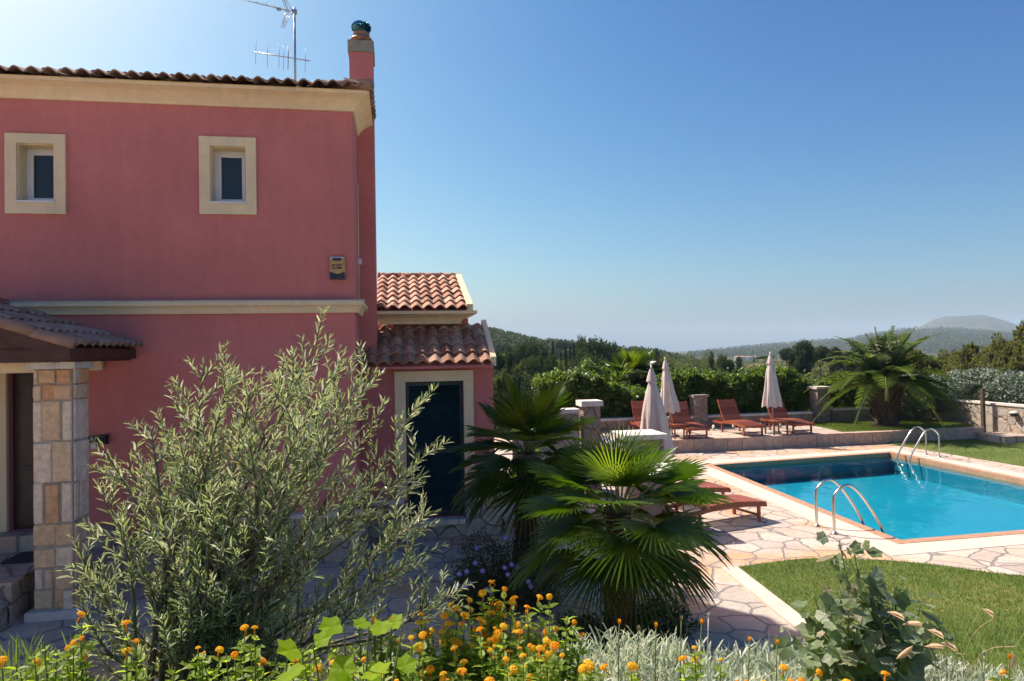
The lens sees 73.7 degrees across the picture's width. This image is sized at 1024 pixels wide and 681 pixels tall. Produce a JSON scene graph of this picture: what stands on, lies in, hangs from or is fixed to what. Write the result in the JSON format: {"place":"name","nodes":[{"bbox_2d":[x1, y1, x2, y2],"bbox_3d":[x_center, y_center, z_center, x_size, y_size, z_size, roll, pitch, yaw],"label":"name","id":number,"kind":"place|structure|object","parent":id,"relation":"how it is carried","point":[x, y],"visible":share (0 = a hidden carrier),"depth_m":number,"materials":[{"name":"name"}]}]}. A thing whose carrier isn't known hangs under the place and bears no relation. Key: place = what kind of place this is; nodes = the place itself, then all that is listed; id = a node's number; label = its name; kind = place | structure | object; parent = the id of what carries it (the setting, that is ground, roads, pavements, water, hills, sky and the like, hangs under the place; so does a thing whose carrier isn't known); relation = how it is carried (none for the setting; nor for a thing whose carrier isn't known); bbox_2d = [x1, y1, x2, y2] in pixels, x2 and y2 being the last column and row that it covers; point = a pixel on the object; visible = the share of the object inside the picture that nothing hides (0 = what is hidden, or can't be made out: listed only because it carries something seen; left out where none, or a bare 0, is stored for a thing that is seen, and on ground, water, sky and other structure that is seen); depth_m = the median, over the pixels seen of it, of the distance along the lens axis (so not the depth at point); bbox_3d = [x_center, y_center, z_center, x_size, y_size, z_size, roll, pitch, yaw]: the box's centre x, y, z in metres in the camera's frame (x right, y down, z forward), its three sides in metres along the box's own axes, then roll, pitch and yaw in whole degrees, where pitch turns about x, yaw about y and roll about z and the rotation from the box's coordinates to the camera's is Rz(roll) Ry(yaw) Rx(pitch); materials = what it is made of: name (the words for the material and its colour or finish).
{"place":"outdoors","nodes":[
{"label":"outdoors","id":0,"kind":"place"},
{"bbox_2d":[0,438,1023,680],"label":"paving","id":1,"kind":"structure","parent":0,"point":[740,613],"depth_m":8.70,"materials":[{"name":"beige stone"}]},
{"bbox_2d":[0,20,501,627],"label":"villa","id":2,"kind":"object","parent":1,"relation":"on","point":[156,230],"visible":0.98,"depth_m":9.40,"materials":[{"name":"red paint"}]},
{"bbox_2d":[0,551,33,563],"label":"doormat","id":3,"kind":"object","parent":2,"relation":"attached to","point":[25,557],"visible":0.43,"depth_m":8.36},
{"bbox_2d":[13,373,33,528],"bbox_3d":[-6.176,1.458,9.165,0.960,2.090,0.152,-1,-1,-9],"label":"front door","id":4,"kind":"structure","parent":2,"relation":"in","point":[23,480],"depth_m":9.11,"materials":[{"name":"brown wood"}]},
{"bbox_2d":[4,133,66,214],"bbox_3d":[-6.367,-2.218,9.217,0.730,1.070,0.330,-1,-1,-9],"label":"window","id":5,"kind":"structure","parent":2,"relation":"in","point":[35,169],"depth_m":9.13,"materials":[{"name":"white plastic"}]},
{"bbox_2d":[199,136,256,214],"bbox_3d":[-3.971,-2.290,9.618,0.750,1.080,0.330,-1,-1,-9],"label":"window","id":6,"kind":"structure","parent":2,"relation":"in","point":[227,165],"depth_m":9.53,"materials":[{"name":"white plastic"}]},
{"bbox_2d":[245,0,309,80],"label":"tv antenna","id":7,"kind":"object","parent":2,"relation":"attached to","point":[293,11],"visible":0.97,"depth_m":10.95,"materials":[{"name":"silver metal"}]},
{"bbox_2d":[330,257,344,279],"bbox_3d":[-2.480,-1.027,9.698,0.210,0.315,0.092,-1,-1,-9],"label":"alarm siren","id":8,"kind":"object","parent":2,"relation":"attached to","point":[337,268],"visible":1,"depth_m":9.66,"materials":[{"name":"plastic"}]},
{"bbox_2d":[445,525,569,621],"bbox_3d":[-0.095,2.623,7.897,1.421,0.900,1.376,-1,-1,-9],"label":"flowering shrub","id":9,"kind":"object","parent":1,"relation":"on","point":[477,577],"visible":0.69,"depth_m":7.65,"materials":[{"name":"green plant"}]},
{"bbox_2d":[512,408,579,465],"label":"garden wall","id":10,"kind":"structure","parent":1,"relation":"on","point":[572,412],"depth_m":13.98,"materials":[{"name":"stone"}]},
{"bbox_2d":[576,399,602,490],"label":"stone pillar","id":11,"kind":"structure","parent":1,"relation":"on","point":[589,408],"depth_m":14.05,"materials":[{"name":"grey stone"}]},
{"bbox_2d":[530,366,666,417],"bbox_3d":[2.850,2.321,22.579,4.455,3.014,1.658,-1,-1,-9],"label":"vine hedge","id":12,"kind":"object","parent":1,"relation":"on","point":[615,397],"visible":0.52,"depth_m":22.19,"materials":[{"name":"green plant"}]},
{"bbox_2d":[589,622,665,654],"bbox_3d":[1.164,2.998,6.889,0.840,0.032,0.840,-1,-1,-9],"label":"tree pit","id":13,"kind":"object","parent":1,"relation":"on","point":[606,641],"depth_m":6.72,"materials":[{"name":"soil"}]},
{"bbox_2d":[506,421,734,645],"bbox_3d":[1.099,1.938,6.857,2.347,2.233,2.371,-1,-1,-9],"label":"fan palm","id":14,"kind":"object","parent":13,"relation":"on","point":[637,555],"visible":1,"depth_m":6.53,"materials":[{"name":"green plant"}]},
{"bbox_2d":[552,592,707,655],"bbox_3d":[1.156,2.766,6.795,1.610,0.539,0.801,-1,-1,-9],"label":"shrub","id":15,"kind":"object","parent":1,"relation":"on","point":[664,627],"visible":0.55,"depth_m":6.68,"materials":[{"name":"green plant"}]},
{"bbox_2d":[612,429,667,526],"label":"stone pillar","id":16,"kind":"structure","parent":1,"relation":"on","point":[653,510],"depth_m":10.92,"materials":[{"name":"grey stone"}]},
{"bbox_2d":[640,364,674,453],"bbox_3d":[2.975,1.779,13.981,0.804,2.600,0.798,-1,-1,-9],"label":"closed parasol","id":17,"kind":"object","parent":1,"relation":"on","point":[654,417],"visible":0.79,"depth_m":13.84,"materials":[{"name":"fabric"}]},
{"bbox_2d":[665,482,730,510],"bbox_3d":[3.012,2.700,12.533,1.945,0.710,0.708,-1,-1,-21],"label":"sun lounger","id":18,"kind":"object","parent":1,"relation":"on","point":[722,489],"visible":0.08,"depth_m":12.56,"materials":[{"name":"brown wood"}]},
{"bbox_2d":[600,411,812,430],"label":"garden wall","id":19,"kind":"structure","parent":1,"relation":"on","point":[755,417],"depth_m":22.20,"materials":[{"name":"grey stone"}]},
{"bbox_2d":[662,494,766,527],"bbox_3d":[3.246,2.675,11.314,1.946,0.710,0.708,-1,-1,-24],"label":"sun lounger","id":20,"kind":"object","parent":1,"relation":"on","point":[741,501],"visible":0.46,"depth_m":11.29,"materials":[{"name":"brown wood"}]},
{"bbox_2d":[601,424,839,440],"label":"terrace","id":21,"kind":"structure","parent":1,"relation":"on","point":[727,432],"depth_m":20.76,"materials":[{"name":"beige stone"}]},
{"bbox_2d":[628,400,643,429],"bbox_3d":[4.040,2.339,20.618,0.708,0.982,1.925,-1,-1,-2],"label":"sun lounger","id":22,"kind":"object","parent":21,"relation":"on","point":[637,406],"visible":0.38,"depth_m":21.11,"materials":[{"name":"brown wood"}]},
{"bbox_2d":[660,357,679,436],"bbox_3d":[4.630,1.639,20.002,0.624,2.340,0.632,-1,-1,-9],"label":"closed parasol","id":23,"kind":"object","parent":21,"relation":"on","point":[669,399],"visible":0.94,"depth_m":19.86,"materials":[{"name":"fabric"}]},
{"bbox_2d":[668,400,709,438],"bbox_3d":[5.121,2.311,20.090,0.708,0.982,1.925,-1,-1,-7],"label":"sun lounger","id":24,"kind":"object","parent":21,"relation":"on","point":[683,415],"visible":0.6,"depth_m":20.42,"materials":[{"name":"brown wood"}]},
{"bbox_2d":[687,394,708,426],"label":"stone pillar","id":25,"kind":"structure","parent":21,"relation":"on","point":[698,408],"depth_m":22.02,"materials":[{"name":"beige stone"}]},
{"bbox_2d":[712,399,765,435],"bbox_3d":[6.791,2.288,20.521,0.708,0.982,1.925,-1,-1,-11],"label":"sun lounger","id":26,"kind":"object","parent":21,"relation":"on","point":[732,412],"visible":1,"depth_m":20.88,"materials":[{"name":"brown wood"}]},
{"bbox_2d":[762,352,782,433],"bbox_3d":[7.737,1.543,20.327,0.598,2.430,0.596,-1,-1,-9],"label":"closed parasol","id":27,"kind":"object","parent":21,"relation":"on","point":[771,396],"visible":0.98,"depth_m":20.19,"materials":[{"name":"fabric"}]},
{"bbox_2d":[760,398,814,433],"bbox_3d":[8.340,2.265,20.780,0.708,0.982,1.925,-1,-1,-10],"label":"sun lounger","id":28,"kind":"object","parent":21,"relation":"on","point":[778,413],"visible":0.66,"depth_m":21.07,"materials":[{"name":"brown wood"}]},
{"bbox_2d":[656,362,804,415],"bbox_3d":[7.301,2.254,23.228,5.238,3.008,1.560,-1,-1,-9],"label":"vine hedge","id":29,"kind":"object","parent":1,"relation":"on","point":[743,388],"visible":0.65,"depth_m":22.84,"materials":[{"name":"green plant"}]},
{"bbox_2d":[721,566,822,645],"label":"lawn kerb","id":30,"kind":"structure","parent":1,"relation":"on","point":[784,611],"depth_m":7.84,"materials":[{"name":"beige concrete"}]},
{"bbox_2d":[601,426,984,452],"bbox_3d":[8.240,2.914,19.803,12.300,0.375,0.255,-1,-1,-9],"label":"terrace edge","id":31,"kind":"object","parent":1,"relation":"on","point":[782,441],"visible":0.69,"depth_m":19.79,"materials":[{"name":"stone"}]},
{"bbox_2d":[796,371,901,410],"bbox_3d":[11.590,2.320,23.651,4.016,2.533,1.020,-1,-1,-9],"label":"climbing vine","id":32,"kind":"object","parent":1,"relation":"on","point":[847,399],"visible":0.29,"depth_m":23.38,"materials":[{"name":"green plant"}]},
{"bbox_2d":[690,448,1023,555],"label":"pool surround","id":33,"kind":"object","parent":1,"relation":"on","point":[886,546],"visible":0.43,"depth_m":11.34,"materials":[{"name":"beige stone"}]},
{"bbox_2d":[727,458,1023,539],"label":"pool basin","id":34,"kind":"object","parent":1,"relation":"in","point":[922,501],"visible":0.5,"depth_m":15.28,"materials":[{"name":"liquid"}]},
{"bbox_2d":[814,478,884,533],"bbox_3d":[5.375,2.854,10.841,0.989,1.262,0.570,-1,-1,-9],"label":"pool ladder","id":35,"kind":"object","parent":34,"relation":"on","point":[820,484],"visible":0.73,"depth_m":10.62,"materials":[{"name":"metal"}]},
{"bbox_2d":[706,451,1023,543],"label":"pool edge","id":36,"kind":"object","parent":34,"relation":"on","point":[961,469],"visible":0.67,"depth_m":16.05,"materials":[{"name":"stone"}]},
{"bbox_2d":[894,426,940,477],"bbox_3d":[10.495,2.875,17.668,0.988,1.262,0.560,-1,-1,-9],"label":"pool ladder","id":37,"kind":"object","parent":34,"relation":"on","point":[917,443],"visible":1,"depth_m":17.52,"materials":[{"name":"metal"}]},
{"bbox_2d":[830,405,931,421],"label":"garden wall","id":38,"kind":"structure","parent":1,"relation":"on","point":[843,414],"depth_m":23.02,"materials":[{"name":"grey stone"}]},
{"bbox_2d":[935,398,1023,433],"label":"garden wall","id":39,"kind":"structure","parent":1,"relation":"on","point":[999,418],"depth_m":21.18,"materials":[{"name":"stone"}]},
{"bbox_2d":[938,365,1023,403],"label":"oleander bush","id":40,"kind":"object","parent":1,"relation":"on","point":[986,381],"visible":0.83,"depth_m":22.04,"materials":[{"name":"green plant"}]},
{"bbox_2d":[977,432,1023,443],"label":"stone landing","id":41,"kind":"object","parent":1,"relation":"on","point":[1004,437],"visible":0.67,"depth_m":19.95,"materials":[{"name":"beige stone"}]},
{"bbox_3d":[0.306,2.218,1.402,9.600,1.400,3.750,-1,-1,-9],"label":"retaining wall","id":42,"kind":"object","parent":1,"relation":"on","visible":0},
{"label":"planting bed","id":43,"kind":"structure","parent":42,"relation":"on","visible":0},
{"bbox_2d":[0,626,85,680],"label":"wild grass","id":44,"kind":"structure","parent":43,"relation":"on","point":[15,662],"depth_m":2.28,"materials":[{"name":"green plant"}]},
{"bbox_2d":[0,649,105,680],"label":"lantana plant","id":45,"kind":"object","parent":43,"relation":"on","point":[58,667],"visible":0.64,"depth_m":2.02,"materials":[{"name":"green plant"}]},
{"bbox_2d":[12,611,134,680],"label":"lantana plant","id":46,"kind":"object","parent":43,"relation":"on","point":[68,668],"visible":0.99,"depth_m":1.96,"materials":[{"name":"green plant"}]},
{"bbox_2d":[72,620,179,680],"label":"lantana plant","id":47,"kind":"object","parent":43,"relation":"on","point":[140,674],"visible":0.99,"depth_m":2.00,"materials":[{"name":"green plant"}]},
{"bbox_2d":[197,646,241,680],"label":"lantana plant","id":48,"kind":"object","parent":43,"relation":"on","point":[219,649],"visible":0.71,"depth_m":2.03,"materials":[{"name":"green plant"}]},
{"bbox_2d":[166,624,280,680],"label":"lantana plant","id":49,"kind":"object","parent":43,"relation":"on","point":[200,673],"visible":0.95,"depth_m":1.97,"materials":[{"name":"green plant"}]},
{"bbox_2d":[87,641,393,680],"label":"leafy groundcover","id":50,"kind":"object","parent":43,"relation":"on","point":[329,657],"visible":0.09,"depth_m":2.78,"materials":[{"name":"green plant"}]},
{"bbox_2d":[209,625,298,680],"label":"lantana plant","id":51,"kind":"object","parent":43,"relation":"on","point":[257,672],"visible":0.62,"depth_m":1.89,"materials":[{"name":"green plant"}]},
{"bbox_2d":[55,306,475,680],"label":"olive tree","id":52,"kind":"object","parent":43,"relation":"on","point":[191,612],"visible":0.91,"depth_m":2.51,"materials":[{"name":"green plant"}]},
{"bbox_2d":[259,647,327,680],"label":"lantana plant","id":53,"kind":"object","parent":43,"relation":"on","point":[309,671],"visible":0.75,"depth_m":1.99,"materials":[{"name":"green plant"}]},
{"bbox_2d":[276,614,416,680],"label":"vine shoot","id":54,"kind":"object","parent":43,"relation":"on","point":[343,668],"visible":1,"depth_m":1.69,"materials":[{"name":"green plant"}]},
{"bbox_2d":[343,616,429,680],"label":"lantana plant","id":55,"kind":"object","parent":43,"relation":"on","point":[398,675],"visible":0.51,"depth_m":2.21,"materials":[{"name":"green plant"}]},
{"bbox_2d":[380,631,471,680],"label":"lantana plant","id":56,"kind":"object","parent":43,"relation":"on","point":[421,647],"visible":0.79,"depth_m":1.97,"materials":[{"name":"green plant"}]},
{"bbox_2d":[379,602,497,680],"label":"lantana plant","id":57,"kind":"object","parent":43,"relation":"on","point":[453,640],"visible":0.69,"depth_m":2.28,"materials":[{"name":"green plant"}]},
{"bbox_2d":[423,616,504,680],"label":"lantana plant","id":58,"kind":"object","parent":43,"relation":"on","point":[471,652],"visible":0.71,"depth_m":2.26,"materials":[{"name":"green plant"}]},
{"bbox_2d":[433,580,531,679],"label":"lantana plant","id":59,"kind":"object","parent":43,"relation":"on","point":[500,615],"visible":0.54,"depth_m":2.40,"materials":[{"name":"green plant"}]},
{"bbox_2d":[441,623,570,680],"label":"lantana plant","id":60,"kind":"object","parent":43,"relation":"on","point":[495,663],"visible":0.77,"depth_m":2.15,"materials":[{"name":"green plant"}]},
{"bbox_2d":[484,637,566,680],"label":"lantana plant","id":61,"kind":"object","parent":43,"relation":"on","point":[546,665],"visible":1,"depth_m":1.96,"materials":[{"name":"green plant"}]},
{"bbox_2d":[501,593,595,680],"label":"lantana plant","id":62,"kind":"object","parent":43,"relation":"on","point":[573,654],"visible":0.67,"depth_m":2.35,"materials":[{"name":"green plant"}]},
{"bbox_2d":[527,659,609,680],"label":"lantana plant","id":63,"kind":"object","parent":43,"relation":"on","point":[589,664],"visible":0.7,"depth_m":2.08,"materials":[{"name":"yellow plant"}]},
{"bbox_2d":[354,622,1023,680],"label":"silver groundcover","id":64,"kind":"object","parent":43,"relation":"on","point":[737,666],"visible":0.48,"depth_m":2.93,"materials":[{"name":"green plant"}]},
{"bbox_2d":[675,645,738,680],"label":"lantana plant","id":65,"kind":"object","parent":43,"relation":"on","point":[697,666],"visible":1,"depth_m":2.19,"materials":[{"name":"green plant"}]},
{"bbox_2d":[772,531,954,680],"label":"grape vine","id":66,"kind":"object","parent":43,"relation":"on","point":[880,644],"visible":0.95,"depth_m":2.62,"materials":[{"name":"green plant"}]},
{"bbox_2d":[888,609,1015,680],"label":"dry oats","id":67,"kind":"object","parent":43,"relation":"on","point":[907,651],"visible":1,"depth_m":2.30,"materials":[{"name":"beige plant"}]},
{"bbox_2d":[0,0,1023,350],"label":"sky","id":68,"kind":"structure","parent":0,"point":[669,175],"materials":[{"name":"blue"}]},
{"bbox_2d":[499,315,1018,484],"bbox_3d":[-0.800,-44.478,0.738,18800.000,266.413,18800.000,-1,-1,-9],"label":"terrain","id":69,"kind":"structure","parent":0,"point":[982,322],"depth_m":3844.36,"materials":[{"name":"green plant"}]},
{"bbox_2d":[493,347,507,394],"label":"broadleaf tree","id":70,"kind":"object","parent":69,"relation":"on","point":[500,362],"visible":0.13,"depth_m":85.18,"materials":[{"name":"green plant"}]},
{"bbox_2d":[493,372,512,432],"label":"broadleaf tree","id":71,"kind":"object","parent":69,"relation":"on","point":[499,381],"visible":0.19,"depth_m":49.85,"materials":[{"name":"green plant"}]},
{"bbox_2d":[494,344,515,433],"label":"conifer tree","id":72,"kind":"object","parent":69,"relation":"on","point":[509,364],"visible":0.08,"depth_m":69.83,"materials":[{"name":"green plant"}]},
{"bbox_2d":[510,369,531,400],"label":"broadleaf tree","id":73,"kind":"object","parent":69,"relation":"on","point":[518,378],"visible":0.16,"depth_m":53.70,"materials":[{"name":"green plant"}]},
{"bbox_2d":[510,337,550,367],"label":"pine tree","id":74,"kind":"object","parent":69,"relation":"on","point":[533,348],"visible":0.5,"depth_m":116.80,"materials":[{"name":"green plant"}]},
{"bbox_2d":[520,351,548,377],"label":"pine tree","id":75,"kind":"object","parent":69,"relation":"on","point":[532,365],"visible":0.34,"depth_m":80.64,"materials":[{"name":"green plant"}]},
{"bbox_2d":[468,323,716,369],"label":"hillside wood","id":76,"kind":"object","parent":69,"relation":"on","point":[501,339],"visible":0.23,"depth_m":326.74,"materials":[{"name":"green plant"}]},
{"bbox_2d":[578,357,610,391],"bbox_3d":[2.943,2.230,24.742,1.511,3.255,1.595,-1,-1,-9],"label":"flowering bush","id":77,"kind":"object","parent":69,"relation":"on","point":[587,363],"visible":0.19,"depth_m":24.58,"materials":[{"name":"green plant"}]},
{"bbox_2d":[577,335,619,367],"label":"broadleaf tree","id":78,"kind":"object","parent":69,"relation":"on","point":[601,347],"visible":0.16,"depth_m":107.06,"materials":[{"name":"green plant"}]},
{"bbox_2d":[493,348,725,431],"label":"valley wood","id":79,"kind":"object","parent":69,"relation":"on","point":[682,363],"visible":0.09,"depth_m":123.02,"materials":[{"name":"green plant"}]},
{"bbox_2d":[604,359,634,383],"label":"yucca plant","id":80,"kind":"object","parent":69,"relation":"on","point":[617,376],"visible":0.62,"depth_m":25.02,"materials":[{"name":"green plant"}]},
{"bbox_2d":[601,346,669,389],"bbox_3d":[4.662,1.720,25.583,2.935,3.070,3.167,-1,-1,-9],"label":"fan palm","id":81,"kind":"object","parent":69,"relation":"on","point":[640,361],"visible":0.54,"depth_m":25.23,"materials":[{"name":"green plant"}]},
{"bbox_2d":[624,356,679,386],"bbox_3d":[5.640,2.201,25.939,2.200,3.262,2.664,-2,-1,41],"label":"round bush","id":82,"kind":"object","parent":69,"relation":"on","point":[643,382],"visible":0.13,"depth_m":25.46,"materials":[{"name":"green plant"}]},
{"bbox_2d":[715,354,733,372],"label":"broadleaf tree","id":83,"kind":"object","parent":69,"relation":"on","point":[723,362],"visible":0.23,"depth_m":89.50,"materials":[{"name":"green plant"}]},
{"bbox_2d":[735,354,847,382],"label":"slope scrub","id":84,"kind":"object","parent":69,"relation":"on","point":[814,371],"visible":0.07,"depth_m":101.31,"materials":[{"name":"green plant"}]},
{"bbox_2d":[791,338,816,378],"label":"broadleaf tree","id":85,"kind":"object","parent":69,"relation":"on","point":[804,355],"visible":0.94,"depth_m":77.53,"materials":[{"name":"green plant"}]},
{"bbox_2d":[813,345,832,376],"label":"pine tree","id":86,"kind":"object","parent":69,"relation":"on","point":[821,351],"visible":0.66,"depth_m":89.16,"materials":[{"name":"green plant"}]},
{"bbox_2d":[825,345,849,374],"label":"broadleaf tree","id":87,"kind":"object","parent":69,"relation":"on","point":[833,367],"visible":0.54,"depth_m":83.84,"materials":[{"name":"green plant"}]},
{"bbox_2d":[687,326,1015,356],"bbox_3d":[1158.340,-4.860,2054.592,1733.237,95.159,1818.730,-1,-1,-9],"label":"ridge wood","id":88,"kind":"object","parent":69,"relation":"on","point":[949,334],"visible":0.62,"depth_m":1705.85,"materials":[{"name":"green plant"}]},
{"bbox_2d":[901,347,941,404],"bbox_3d":[23.566,3.125,39.897,2.547,5.622,2.842,0,-1,-31],"label":"oak tree","id":89,"kind":"object","parent":69,"relation":"on","point":[926,363],"visible":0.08,"depth_m":39.18,"materials":[{"name":"green plant"}]},
{"bbox_2d":[935,354,972,373],"bbox_3d":[24.032,3.270,36.813,2.198,5.194,2.460,-2,-1,31],"label":"oak tree","id":90,"kind":"object","parent":69,"relation":"on","point":[947,368],"visible":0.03,"depth_m":36.78,"materials":[{"name":"green plant"}]},
{"bbox_2d":[943,340,980,369],"bbox_3d":[25.665,2.915,38.060,2.907,5.909,2.605,-1,-1,7],"label":"oak tree","id":91,"kind":"object","parent":69,"relation":"on","point":[964,353],"visible":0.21,"depth_m":37.87,"materials":[{"name":"green plant"}]},
{"bbox_2d":[969,333,1012,370],"bbox_3d":[25.450,2.678,35.835,3.264,6.297,2.916,0,-1,-37],"label":"oak tree","id":92,"kind":"object","parent":69,"relation":"on","point":[987,354],"visible":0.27,"depth_m":35.55,"materials":[{"name":"green plant"}]},
{"bbox_2d":[992,359,1023,397],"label":"oak tree","id":93,"kind":"object","parent":69,"relation":"on","point":[1015,365],"visible":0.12,"depth_m":27.94,"materials":[{"name":"green plant"}]},
{"bbox_2d":[998,319,1023,368],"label":"oak tree","id":94,"kind":"object","parent":69,"relation":"on","point":[1008,355],"visible":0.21,"depth_m":32.95,"materials":[{"name":"green plant"}]},
{"bbox_2d":[738,556,1023,679],"bbox_3d":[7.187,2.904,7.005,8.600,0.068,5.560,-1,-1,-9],"label":"front lawn","id":95,"kind":"structure","parent":0,"point":[913,597],"depth_m":7.91,"materials":[{"name":"green plant"}]},
{"bbox_2d":[814,418,975,431],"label":"lawn","id":96,"kind":"structure","parent":0,"point":[835,424],"depth_m":20.94,"materials":[{"name":"green plant"}]},
{"bbox_2d":[807,386,830,422],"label":"stone pillar","id":97,"kind":"structure","parent":96,"relation":"on","point":[817,394],"depth_m":22.77,"materials":[{"name":"beige stone"}]},
{"bbox_2d":[805,325,978,430],"bbox_3d":[11.831,1.456,21.627,4.808,3.843,4.961,-1,-1,24],"label":"date palm","id":98,"kind":"object","parent":96,"relation":"on","point":[887,362],"visible":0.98,"depth_m":21.15,"materials":[{"name":"green plant"}]},
{"bbox_2d":[862,373,973,419],"bbox_3d":[13.824,1.920,23.204,3.731,1.894,2.092,-1,-1,17],"label":"oleander bush","id":99,"kind":"object","parent":96,"relation":"on","point":[953,395],"visible":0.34,"depth_m":22.64,"materials":[{"name":"green plant"}]},
{"bbox_2d":[886,438,1023,466],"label":"side lawn","id":100,"kind":"structure","parent":0,"point":[979,445],"depth_m":18.62,"materials":[{"name":"green plant"}]},
{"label":"tree pit","id":101,"kind":"structure","parent":0,"visible":0},
{"bbox_2d":[447,371,602,570],"bbox_3d":[0.214,1.713,9.060,2.191,2.677,2.239,-1,-1,-9],"label":"fan palm","id":102,"kind":"object","parent":101,"relation":"in","point":[527,417],"visible":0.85,"depth_m":8.72,"materials":[{"name":"green plant"}]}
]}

